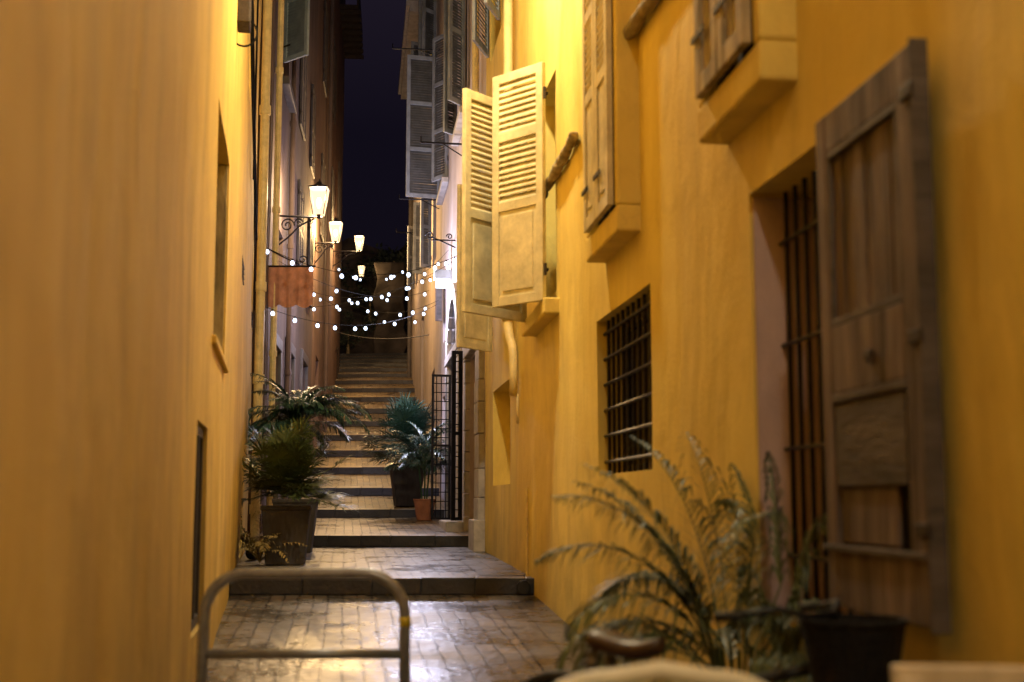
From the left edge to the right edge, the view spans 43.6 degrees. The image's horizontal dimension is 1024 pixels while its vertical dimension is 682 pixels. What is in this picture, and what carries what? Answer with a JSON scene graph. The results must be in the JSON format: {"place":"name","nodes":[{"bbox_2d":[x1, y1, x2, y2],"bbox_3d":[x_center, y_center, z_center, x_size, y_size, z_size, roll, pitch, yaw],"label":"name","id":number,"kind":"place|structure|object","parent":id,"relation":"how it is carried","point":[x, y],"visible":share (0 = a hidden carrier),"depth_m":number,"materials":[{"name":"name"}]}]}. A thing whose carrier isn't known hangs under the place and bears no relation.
{"place":"outdoors","nodes":[
{"label":"outdoors","id":0,"kind":"place"},
{"bbox_2d":[340,238,407,353],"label":"hillside","id":1,"kind":"structure","parent":0,"point":[367,345],"depth_m":52.37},
{"bbox_2d":[341,257,368,293],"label":"shrub","id":2,"kind":"object","parent":1,"relation":"on","point":[347,277],"visible":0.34,"depth_m":52.16,"materials":[{"name":"green plant"}]},
{"bbox_2d":[348,284,376,325],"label":"shrub","id":3,"kind":"object","parent":1,"relation":"on","point":[362,290],"visible":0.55,"depth_m":50.49,"materials":[{"name":"green plant"}]},
{"bbox_2d":[362,242,406,277],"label":"shrub","id":4,"kind":"object","parent":1,"relation":"on","point":[398,256],"visible":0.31,"depth_m":51.50,"materials":[{"name":"green plant"}]},
{"bbox_2d":[342,0,408,252],"label":"sky","id":5,"kind":"structure","parent":0,"point":[374,137],"materials":[{"name":"black"}]},
{"bbox_2d":[207,353,544,681],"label":"street","id":6,"kind":"structure","parent":0,"point":[464,637],"depth_m":9.48,"materials":[{"name":"stone"}]},
{"bbox_2d":[0,0,271,681],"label":"ochre house","id":7,"kind":"structure","parent":6,"relation":"on","point":[131,233],"depth_m":3.34,"materials":[{"name":"paint"}]},
{"bbox_2d":[191,424,203,631],"bbox_3d":[-1.648,0.960,6.626,0.032,1.040,0.793,1,-7,-10],"label":"window","id":8,"kind":"structure","parent":7,"relation":"in","point":[200,432],"depth_m":6.88,"materials":[{"name":"black glass"}]},
{"bbox_2d":[237,0,257,46],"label":"junction box","id":9,"kind":"object","parent":7,"relation":"attached to","point":[244,8],"visible":0.84,"depth_m":9.76,"materials":[{"name":"metal"}]},
{"bbox_2d":[266,247,455,279],"bbox_3d":[-2.041,-1.066,17.417,2.939,0.490,0.054,4,-8,-30],"label":"string light","id":10,"kind":"object","parent":7,"relation":"attached to","point":[355,276],"visible":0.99,"depth_m":17.38,"materials":[{"name":"white glass"}]},
{"bbox_2d":[245,550,263,558],"bbox_3d":[-2.739,2.254,13.620,0.124,0.121,0.354,0,-7,0],"label":"drain outlet","id":11,"kind":"object","parent":6,"relation":"on","point":[249,555],"visible":0.39,"depth_m":13.44,"materials":[{"name":"black metal"}]},
{"bbox_2d":[238,510,306,562],"bbox_3d":[-2.367,1.946,12.738,0.673,0.516,1.068,1,-7,-10],"label":"dry plant","id":12,"kind":"object","parent":6,"relation":"on","point":[255,546],"visible":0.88,"depth_m":12.68,"materials":[{"name":"brown plant"}]},
{"bbox_2d":[247,0,317,533],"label":"taupe house","id":13,"kind":"structure","parent":6,"relation":"on","point":[291,179],"depth_m":19.92,"materials":[{"name":"paint"}]},
{"bbox_2d":[268,249,315,307],"bbox_3d":[-3.104,-0.883,17.546,0.816,0.863,0.040,0,-7,0],"label":"cloth banner","id":14,"kind":"object","parent":13,"relation":"attached to","point":[293,285],"visible":0.91,"depth_m":17.53,"materials":[{"name":"fabric"}]},
{"bbox_2d":[279,178,329,244],"bbox_3d":[-3.095,-1.865,18.977,0.743,1.113,0.286,0,-7,0],"label":"street lantern","id":15,"kind":"object","parent":13,"relation":"attached to","point":[319,192],"visible":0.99,"depth_m":18.90,"materials":[{"name":"white glass"}]},
{"bbox_2d":[279,261,428,301],"bbox_3d":[-2.485,-1.036,22.100,0.063,1.066,8.543,-1,-7,10],"label":"string light","id":16,"kind":"object","parent":13,"relation":"hanging from","point":[387,300],"visible":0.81,"depth_m":22.28,"materials":[{"name":"white glass"}]},
{"bbox_2d":[312,276,432,310],"bbox_3d":[-2.755,-0.894,25.105,0.062,0.251,4.628,6,-9,-39],"label":"string light","id":17,"kind":"object","parent":13,"relation":"attached to","point":[381,297],"visible":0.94,"depth_m":24.80,"materials":[{"name":"white glass"}]},
{"bbox_2d":[313,261,452,301],"bbox_3d":[-2.543,-1.048,22.807,0.063,0.771,6.839,4,-8,-28],"label":"string light","id":18,"kind":"object","parent":13,"relation":"attached to","point":[388,294],"visible":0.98,"depth_m":22.08,"materials":[{"name":"white glass"}]},
{"bbox_2d":[241,414,363,564],"bbox_3d":[-2.214,1.481,12.919,1.332,1.515,1.282,-7,-10,44],"label":"potted fan palm","id":19,"kind":"object","parent":6,"relation":"on","point":[286,462],"visible":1,"depth_m":12.66,"materials":[{"name":"plant"}]},
{"bbox_2d":[196,568,410,681],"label":"hoop barrier","id":20,"kind":"object","parent":6,"relation":"on","point":[205,653],"visible":1,"depth_m":4.69,"materials":[{"name":"metal"}]},
{"bbox_2d":[248,373,372,552],"bbox_3d":[-2.408,1.438,15.117,1.546,2.090,1.411,0,-7,0],"label":"potted palm","id":21,"kind":"object","parent":6,"relation":"on","point":[312,405],"visible":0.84,"depth_m":15.00,"materials":[{"name":"plant"}]},
{"bbox_2d":[310,0,363,462],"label":"rose house","id":22,"kind":"structure","parent":6,"relation":"on","point":[340,35],"depth_m":32.02,"materials":[{"name":"paint"}]},
{"bbox_2d":[314,216,342,264],"bbox_3d":[-3.949,-2.136,27.478,0.602,1.113,0.282,0,-7,0],"label":"street lantern","id":23,"kind":"object","parent":22,"relation":"attached to","point":[335,226],"visible":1,"depth_m":27.40,"materials":[{"name":"white glass"}]},
{"bbox_2d":[335,347,337,378],"bbox_3d":[-4.929,1.449,32.975,0.048,3.944,11.257,0,-7,-4],"label":"handrail","id":24,"kind":"object","parent":22,"relation":"attached to","point":[337,361],"visible":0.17,"depth_m":38.69,"materials":[{"name":"metal"}]},
{"bbox_2d":[333,231,364,265],"bbox_3d":[-4.556,-2.524,35.589,0.876,1.060,0.269,0,-7,0],"label":"street lantern","id":25,"kind":"object","parent":22,"relation":"attached to","point":[359,239],"visible":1,"depth_m":35.54,"materials":[{"name":"white glass"}]},
{"bbox_2d":[319,298,415,323],"bbox_3d":[-3.292,-0.700,29.314,2.282,0.612,0.064,0,-7,0],"label":"string light","id":26,"kind":"object","parent":22,"relation":"hanging from","point":[384,321],"visible":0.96,"depth_m":29.29,"materials":[{"name":"white glass"}]},
{"bbox_2d":[334,264,403,280],"bbox_3d":[-4.169,-2.086,37.802,0.063,0.800,3.924,-4,-8,27],"label":"string light","id":27,"kind":"object","parent":22,"relation":"attached to","point":[369,279],"visible":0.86,"depth_m":37.78,"materials":[{"name":"white glass"}]},
{"bbox_2d":[340,309,366,353],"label":"shrub","id":28,"kind":"object","parent":6,"relation":"on","point":[346,340],"visible":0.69,"depth_m":48.20,"materials":[{"name":"green plant"}]},
{"bbox_2d":[229,367,533,594],"bbox_3d":[-2.584,1.498,25.710,8.832,4.972,29.528,0,-7,0],"label":"step nosing","id":29,"kind":"object","parent":6,"relation":"on","point":[464,585],"visible":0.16,"depth_m":16.30,"materials":[{"name":"stone"}]},
{"bbox_2d":[516,580,530,594],"bbox_3d":[0.097,2.088,10.886,0.124,0.121,0.354,0,-7,0],"label":"drain outlet","id":30,"kind":"object","parent":29,"relation":"in","point":[523,587],"visible":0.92,"depth_m":10.71,"materials":[{"name":"black metal"}]},
{"bbox_2d":[361,315,407,333],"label":"shrub","id":31,"kind":"object","parent":6,"relation":"on","point":[372,320],"visible":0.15,"depth_m":48.50,"materials":[{"name":"green plant"}]},
{"bbox_2d":[372,262,407,352],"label":"stone pier","id":32,"kind":"structure","parent":6,"relation":"on","point":[391,308],"depth_m":46.78,"materials":[{"name":"brown stone"}]},
{"bbox_2d":[358,263,375,290],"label":"street lantern","id":33,"kind":"object","parent":32,"relation":"attached to","point":[361,268],"visible":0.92,"depth_m":46.67,"materials":[{"name":"white glass"}]},
{"bbox_2d":[354,392,444,505],"bbox_3d":[-1.941,1.838,22.094,1.709,2.009,1.894,0,-7,0],"label":"potted fan palm","id":34,"kind":"object","parent":6,"relation":"on","point":[405,484],"visible":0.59,"depth_m":21.85,"materials":[{"name":"plant"}]},
{"bbox_2d":[383,420,447,520],"bbox_3d":[-1.485,2.068,20.537,1.145,1.604,1.544,0,-7,0],"label":"potted palm","id":35,"kind":"object","parent":6,"relation":"on","point":[422,509],"visible":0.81,"depth_m":20.34,"materials":[{"name":"plant"}]},
{"bbox_2d":[398,0,443,496],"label":"pale grey house","id":36,"kind":"structure","parent":6,"relation":"on","point":[423,24],"depth_m":29.85,"materials":[{"name":"paint"}]},
{"bbox_2d":[335,331,428,338],"bbox_3d":[-2.877,-0.171,27.232,0.018,0.882,6.544,3,-8,-23],"label":"overhead cable","id":37,"kind":"object","parent":36,"relation":"attached to","point":[383,338],"visible":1,"depth_m":26.70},
{"bbox_2d":[337,289,435,316],"bbox_3d":[-2.977,-1.077,28.001,0.064,2.134,11.221,2,-7,-17],"label":"string light","id":38,"kind":"object","parent":36,"relation":"hanging from","point":[400,314],"visible":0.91,"depth_m":25.55,"materials":[{"name":"white glass"}]},
{"bbox_2d":[392,43,440,57],"bbox_3d":[-1.866,-5.727,25.359,1.015,0.308,0.032,1,-7,-6],"label":"wall rod","id":39,"kind":"object","parent":36,"relation":"attached to","point":[414,49],"depth_m":25.35,"materials":[{"name":"black metal"}]},
{"bbox_2d":[399,194,438,208],"bbox_3d":[-1.815,-2.745,25.288,0.846,0.308,0.032,1,-7,-7],"label":"wall rod","id":40,"kind":"object","parent":36,"relation":"attached to","point":[419,199],"depth_m":25.29,"materials":[{"name":"black metal"}]},
{"bbox_2d":[402,252,446,275],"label":"string light","id":41,"kind":"object","parent":36,"relation":"attached to","point":[424,273],"visible":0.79,"depth_m":25.87,"materials":[{"name":"white glass"}]},
{"bbox_2d":[406,0,485,550],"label":"pale pink house","id":42,"kind":"structure","parent":6,"relation":"on","point":[463,57],"depth_m":20.30,"materials":[{"name":"paint"}]},
{"bbox_2d":[266,305,435,330],"bbox_3d":[-2.310,-0.509,19.767,0.054,1.030,6.218,-2,-8,18],"label":"string light","id":43,"kind":"object","parent":42,"relation":"attached to","point":[317,324],"visible":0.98,"depth_m":18.83,"materials":[{"name":"white glass"}]},
{"bbox_2d":[435,286,442,320],"bbox_3d":[-1.339,-0.750,23.486,0.130,0.776,0.056,1,-7,-7],"label":"menu board","id":44,"kind":"object","parent":42,"relation":"attached to","point":[438,303],"visible":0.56,"depth_m":23.45,"materials":[{"name":"white wood"}]},
{"bbox_2d":[425,231,455,247],"bbox_3d":[-1.161,-1.640,20.735,0.505,0.270,0.026,1,-7,-7],"label":"scroll bracket","id":45,"kind":"object","parent":42,"relation":"attached to","point":[441,240],"visible":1,"depth_m":20.73,"materials":[{"name":"black metal"}]},
{"bbox_2d":[431,374,450,519],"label":"iron gate","id":46,"kind":"structure","parent":42,"relation":"attached to","point":[436,445],"depth_m":19.71,"materials":[{"name":"black metal"}]},
{"bbox_2d":[420,136,461,155],"bbox_3d":[-1.073,-2.986,19.674,0.675,0.307,0.032,1,-7,-9],"label":"wall rod","id":47,"kind":"object","parent":42,"relation":"attached to","point":[423,142],"depth_m":19.68,"materials":[{"name":"black metal"}]},
{"bbox_2d":[434,269,451,288],"bbox_3d":[-1.157,-1.037,21.478,0.300,0.300,0.240,1,-7,-7],"label":"wall lamp","id":48,"kind":"object","parent":42,"relation":"attached to","point":[442,278],"visible":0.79,"depth_m":21.38,"materials":[{"name":"white glass"}]},
{"bbox_2d":[451,351,462,520],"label":"iron gate","id":49,"kind":"structure","parent":42,"relation":"attached to","point":[454,433],"depth_m":17.44,"materials":[{"name":"black metal"}]},
{"bbox_2d":[465,0,466,87],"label":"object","id":50,"kind":"structure","parent":42,"relation":"in","point":[466,0],"depth_m":20.39,"materials":[{"name":"clear metal"}]},
{"bbox_2d":[559,661,762,681],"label":"cafe chair","id":51,"kind":"object","parent":6,"relation":"on","point":[660,670],"visible":1,"depth_m":2.33,"materials":[{"name":"beige paint"}]},
{"bbox_2d":[521,599,908,681],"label":"bicycle","id":52,"kind":"object","parent":6,"relation":"on","point":[849,647],"visible":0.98,"depth_m":3.06,"materials":[{"name":"blue paint"}]},
{"bbox_2d":[456,0,1023,681],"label":"yellow house","id":53,"kind":"structure","parent":6,"relation":"on","point":[744,236],"depth_m":4.80,"materials":[{"name":"paint"}]},
{"bbox_2d":[546,131,578,197],"bbox_3d":[0.326,-1.274,9.627,0.104,0.118,1.922,1,-7,-7],"label":"vine stem","id":54,"kind":"object","parent":53,"relation":"attached to","point":[562,159],"visible":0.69,"depth_m":9.19,"materials":[{"name":"brown plant"}]},
{"bbox_2d":[598,0,615,226],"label":"window","id":55,"kind":"structure","parent":53,"relation":"in","point":[609,211],"depth_m":7.37,"materials":[{"name":"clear glass"}]},
{"bbox_2d":[603,290,651,472],"bbox_3d":[0.745,0.267,7.262,0.183,0.955,1.460,1,-7,-7],"label":"window grille","id":56,"kind":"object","parent":53,"relation":"in","point":[636,360],"depth_m":7.40,"materials":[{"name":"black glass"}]},
{"bbox_2d":[612,0,660,73],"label":"vine stem","id":57,"kind":"object","parent":53,"relation":"attached to","point":[636,21],"visible":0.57,"depth_m":6.70,"materials":[{"name":"brown plant"}]},
{"bbox_2d":[717,0,754,88],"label":"window","id":58,"kind":"structure","parent":53,"relation":"in","point":[749,48],"depth_m":4.79,"materials":[{"name":"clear glass"}]},
{"bbox_2d":[778,171,853,612],"bbox_3d":[1.080,0.155,4.345,0.029,1.553,0.941,1,-7,-7],"label":"window","id":59,"kind":"structure","parent":53,"relation":"in","point":[812,445],"depth_m":4.60,"materials":[{"name":"black metal"}]},
{"bbox_2d":[444,547,615,672],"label":"pavement","id":60,"kind":"structure","parent":0,"point":[535,624],"depth_m":9.39,"materials":[{"name":"grey stone"}]},
{"bbox_2d":[534,433,827,681],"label":"potted palm","id":61,"kind":"object","parent":60,"relation":"on","point":[773,625],"visible":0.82,"depth_m":4.37,"materials":[{"name":"plant"}]},
{"bbox_2d":[891,664,1023,681],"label":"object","id":62,"kind":"object","parent":60,"relation":"on","point":[947,673],"visible":1,"depth_m":2.24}
]}

